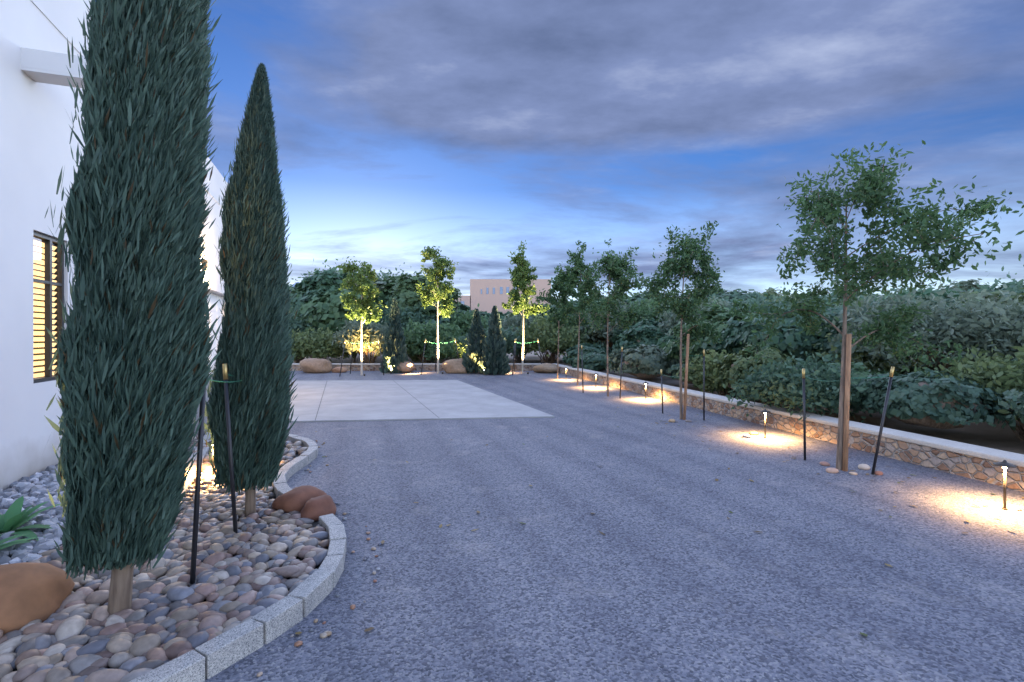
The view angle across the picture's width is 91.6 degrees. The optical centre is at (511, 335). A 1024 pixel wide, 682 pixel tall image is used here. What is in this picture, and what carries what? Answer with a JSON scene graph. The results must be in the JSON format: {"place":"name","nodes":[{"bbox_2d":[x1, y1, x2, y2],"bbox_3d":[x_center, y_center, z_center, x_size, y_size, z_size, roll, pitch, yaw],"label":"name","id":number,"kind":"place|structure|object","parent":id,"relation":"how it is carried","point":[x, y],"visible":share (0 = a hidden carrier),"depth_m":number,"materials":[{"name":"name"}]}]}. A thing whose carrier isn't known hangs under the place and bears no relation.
{"place":"outdoors","nodes":[
{"label":"outdoors","id":0,"kind":"place"},
{"bbox_2d":[455,279,550,313],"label":"building","id":1,"kind":"structure","parent":0,"point":[487,295],"depth_m":112.00,"materials":[{"name":"beige paint"}]},
{"bbox_2d":[206,0,1023,301],"label":"sky","id":2,"kind":"structure","parent":0,"point":[472,131],"materials":[{"name":"blue"}]},
{"bbox_2d":[291,350,1023,453],"bbox_3d":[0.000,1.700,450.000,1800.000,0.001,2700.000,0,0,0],"label":"desert ground","id":3,"kind":"structure","parent":0,"point":[985,434],"depth_m":9.28,"materials":[{"name":"soil"}]},
{"bbox_2d":[0,0,227,489],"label":"house","id":4,"kind":"structure","parent":3,"relation":"on","point":[37,103],"depth_m":5.84,"materials":[{"name":"white paint"}]},
{"bbox_2d":[33,231,63,383],"bbox_3d":[-5.923,-0.340,6.259,0.135,1.840,0.790,0,0,-19],"label":"house window","id":5,"kind":"structure","parent":4,"relation":"in","point":[48,285],"depth_m":6.32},
{"bbox_2d":[202,260,207,271],"bbox_3d":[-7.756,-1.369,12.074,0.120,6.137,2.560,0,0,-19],"label":"garage sconce","id":6,"kind":"object","parent":4,"relation":"attached to","point":[206,265],"visible":0.15,"depth_m":13.15,"materials":[{"name":"brown metal"}]},
{"bbox_2d":[205,292,222,373],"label":"wall","id":7,"kind":"structure","parent":4,"relation":"attached to","point":[215,311],"depth_m":15.56,"materials":[{"name":"white paint"}]},
{"bbox_2d":[204,371,1023,681],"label":"gravel drive","id":8,"kind":"structure","parent":3,"relation":"on","point":[676,571],"depth_m":3.83,"materials":[{"name":"grey gravel"}]},
{"bbox_2d":[8,446,328,670],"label":"fallen leaves","id":9,"kind":"object","parent":8,"relation":"on","point":[315,524],"visible":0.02,"depth_m":3.92,"materials":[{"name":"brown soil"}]},
{"bbox_2d":[0,464,65,564],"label":"gravel bed","id":10,"kind":"object","parent":9,"relation":"on","point":[32,489],"visible":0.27,"depth_m":4.59,"materials":[{"name":"grey gravel"}]},
{"bbox_2d":[0,370,213,549],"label":"agave plants","id":11,"kind":"object","parent":9,"relation":"on","point":[13,517],"visible":0.31,"depth_m":4.17,"materials":[{"name":"green plant"}]},
{"bbox_2d":[44,0,222,614],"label":"cypress","id":12,"kind":"object","parent":9,"relation":"on","point":[134,344],"visible":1,"depth_m":2.74,"materials":[{"name":"green plant"}]},
{"bbox_2d":[0,434,328,681],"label":"river cobbles","id":13,"kind":"object","parent":9,"relation":"on","point":[80,634],"visible":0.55,"depth_m":3.11,"materials":[{"name":"grey stone"}]},
{"bbox_2d":[181,432,210,493],"bbox_3d":[-4.189,1.655,6.630,0.160,0.090,4.150,0,0,-26],"label":"stone strip","id":14,"kind":"object","parent":13,"relation":"on","point":[191,475],"visible":0.25,"depth_m":6.16,"materials":[{"name":"stone"}]},
{"bbox_2d":[205,440,213,474],"bbox_3d":[-3.500,1.455,5.833,0.170,0.490,0.170,0,0,0],"label":"path light","id":15,"kind":"object","parent":13,"relation":"on","point":[212,455],"visible":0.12,"depth_m":5.82,"materials":[{"name":"brown metal"}]},
{"bbox_2d":[129,433,345,681],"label":"granite edging","id":16,"kind":"object","parent":9,"relation":"on","point":[237,643],"visible":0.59,"depth_m":2.82,"materials":[{"name":"grey stone"}]},
{"bbox_2d":[194,63,297,516],"bbox_3d":[-2.375,-0.387,4.553,0.847,4.234,0.817,0,0,0],"label":"cypress","id":17,"kind":"object","parent":9,"relation":"on","point":[254,344],"visible":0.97,"depth_m":4.39,"materials":[{"name":"green plant"}]},
{"bbox_2d":[337,256,387,374],"bbox_3d":[-6.295,-0.819,21.286,2.043,5.100,1.976,0,0,32],"label":"tree","id":18,"kind":"object","parent":8,"relation":"on","point":[364,304],"visible":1,"depth_m":20.97,"materials":[{"name":"green plant"}]},
{"bbox_2d":[379,298,408,372],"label":"cypress tree","id":19,"kind":"object","parent":8,"relation":"on","point":[394,354],"visible":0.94,"depth_m":22.43,"materials":[{"name":"green plant"}]},
{"bbox_2d":[289,380,554,422],"bbox_3d":[-4.532,1.683,14.237,7.628,0.035,11.054,0,0,-19],"label":"concrete pad","id":20,"kind":"object","parent":8,"relation":"on","point":[363,400],"visible":0.55,"depth_m":12.34,"materials":[{"name":"grey concrete"}]},
{"bbox_2d":[315,381,438,419],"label":"pad joints","id":21,"kind":"object","parent":20,"relation":"on","point":[394,381],"visible":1,"depth_m":12.13,"materials":[{"name":"grey concrete"}]},
{"bbox_2d":[415,246,458,372],"bbox_3d":[-3.399,-1.151,22.194,2.033,5.765,2.118,0,0,0],"label":"tree","id":22,"kind":"object","parent":8,"relation":"on","point":[437,290],"visible":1,"depth_m":22.26,"materials":[{"name":"green plant"}]},
{"bbox_2d":[0,358,882,633],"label":"boulders","id":23,"kind":"object","parent":8,"relation":"on","point":[30,591],"visible":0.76,"depth_m":3.03,"materials":[{"name":"brown stone"}]},
{"bbox_2d":[462,308,484,373],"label":"cypress tree","id":24,"kind":"object","parent":8,"relation":"on","point":[472,357],"visible":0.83,"depth_m":22.12,"materials":[{"name":"green plant"}]},
{"bbox_2d":[478,305,510,374],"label":"cypress tree","id":25,"kind":"object","parent":8,"relation":"on","point":[495,361],"visible":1,"depth_m":21.32,"materials":[{"name":"green plant"}]},
{"bbox_2d":[502,240,549,372],"bbox_3d":[0.675,-1.252,22.304,2.075,5.970,1.958,0,0,-40],"label":"tree","id":26,"kind":"object","parent":8,"relation":"on","point":[521,276],"visible":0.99,"depth_m":22.04,"materials":[{"name":"green plant"}]},
{"bbox_2d":[190,334,894,584],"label":"tree stakes","id":27,"kind":"object","parent":8,"relation":"on","point":[231,467],"visible":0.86,"depth_m":6.06,"materials":[{"name":"black metal"}]},
{"bbox_2d":[531,262,589,378],"bbox_3d":[1.960,-0.579,19.729,2.457,4.620,1.805,0,0,0],"label":"tree","id":28,"kind":"object","parent":8,"relation":"on","point":[564,293],"visible":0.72,"depth_m":19.39,"materials":[{"name":"green plant"}]},
{"bbox_2d":[555,240,606,384],"bbox_3d":[2.436,-0.752,17.034,2.018,4.966,1.966,0,0,0],"label":"tree","id":29,"kind":"object","parent":8,"relation":"on","point":[583,302],"visible":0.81,"depth_m":16.87,"materials":[{"name":"green plant"}]},
{"bbox_2d":[566,238,646,395],"bbox_3d":[2.603,-0.472,13.867,2.171,4.406,2.014,0,0,0],"label":"tree","id":30,"kind":"object","parent":8,"relation":"on","point":[615,266],"visible":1,"depth_m":13.84,"materials":[{"name":"green plant"}]},
{"bbox_2d":[234,375,1023,676],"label":"ground debris","id":31,"kind":"object","parent":8,"relation":"on","point":[325,633],"visible":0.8,"depth_m":4.08,"materials":[{"name":"brown plant"}]},
{"bbox_2d":[289,365,1023,491],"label":"rubble walls","id":32,"kind":"structure","parent":8,"relation":"on","point":[979,469],"depth_m":7.53,"materials":[{"name":"stone"}]},
{"bbox_2d":[292,363,1023,466],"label":"wall caps","id":33,"kind":"object","parent":32,"relation":"on","point":[997,455],"depth_m":7.38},
{"bbox_2d":[634,220,724,418],"bbox_3d":[3.413,-0.286,10.294,1.835,4.034,2.081,0,0,23],"label":"tree","id":34,"kind":"object","parent":8,"relation":"on","point":[682,307],"visible":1,"depth_m":10.04,"materials":[{"name":"green plant"}]},
{"bbox_2d":[759,409,770,437],"bbox_3d":[4.174,1.455,8.207,0.170,0.490,0.170,0,0,0],"label":"path light","id":35,"kind":"object","parent":8,"relation":"on","point":[764,411],"visible":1,"depth_m":8.20,"materials":[{"name":"brown metal"}]},
{"bbox_2d":[727,140,1023,469],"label":"tree","id":36,"kind":"object","parent":8,"relation":"on","point":[872,190],"visible":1,"depth_m":6.12,"materials":[{"name":"green plant"}]},
{"bbox_2d":[993,460,1016,510],"bbox_3d":[4.789,1.455,4.837,0.170,0.490,0.170,0,0,0],"label":"path light","id":37,"kind":"object","parent":8,"relation":"on","point":[1004,464],"visible":1,"depth_m":4.83,"materials":[{"name":"brown metal"}]},
{"bbox_2d":[288,258,1023,440],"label":"shrubs","id":38,"kind":"object","parent":3,"relation":"on","point":[982,381],"visible":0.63,"depth_m":10.10,"materials":[{"name":"green plant"}]},
{"bbox_2d":[288,267,1023,366],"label":"trees","id":39,"kind":"object","parent":3,"relation":"on","point":[319,292],"visible":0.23,"depth_m":20.80,"materials":[{"name":"green plant"}]}
]}

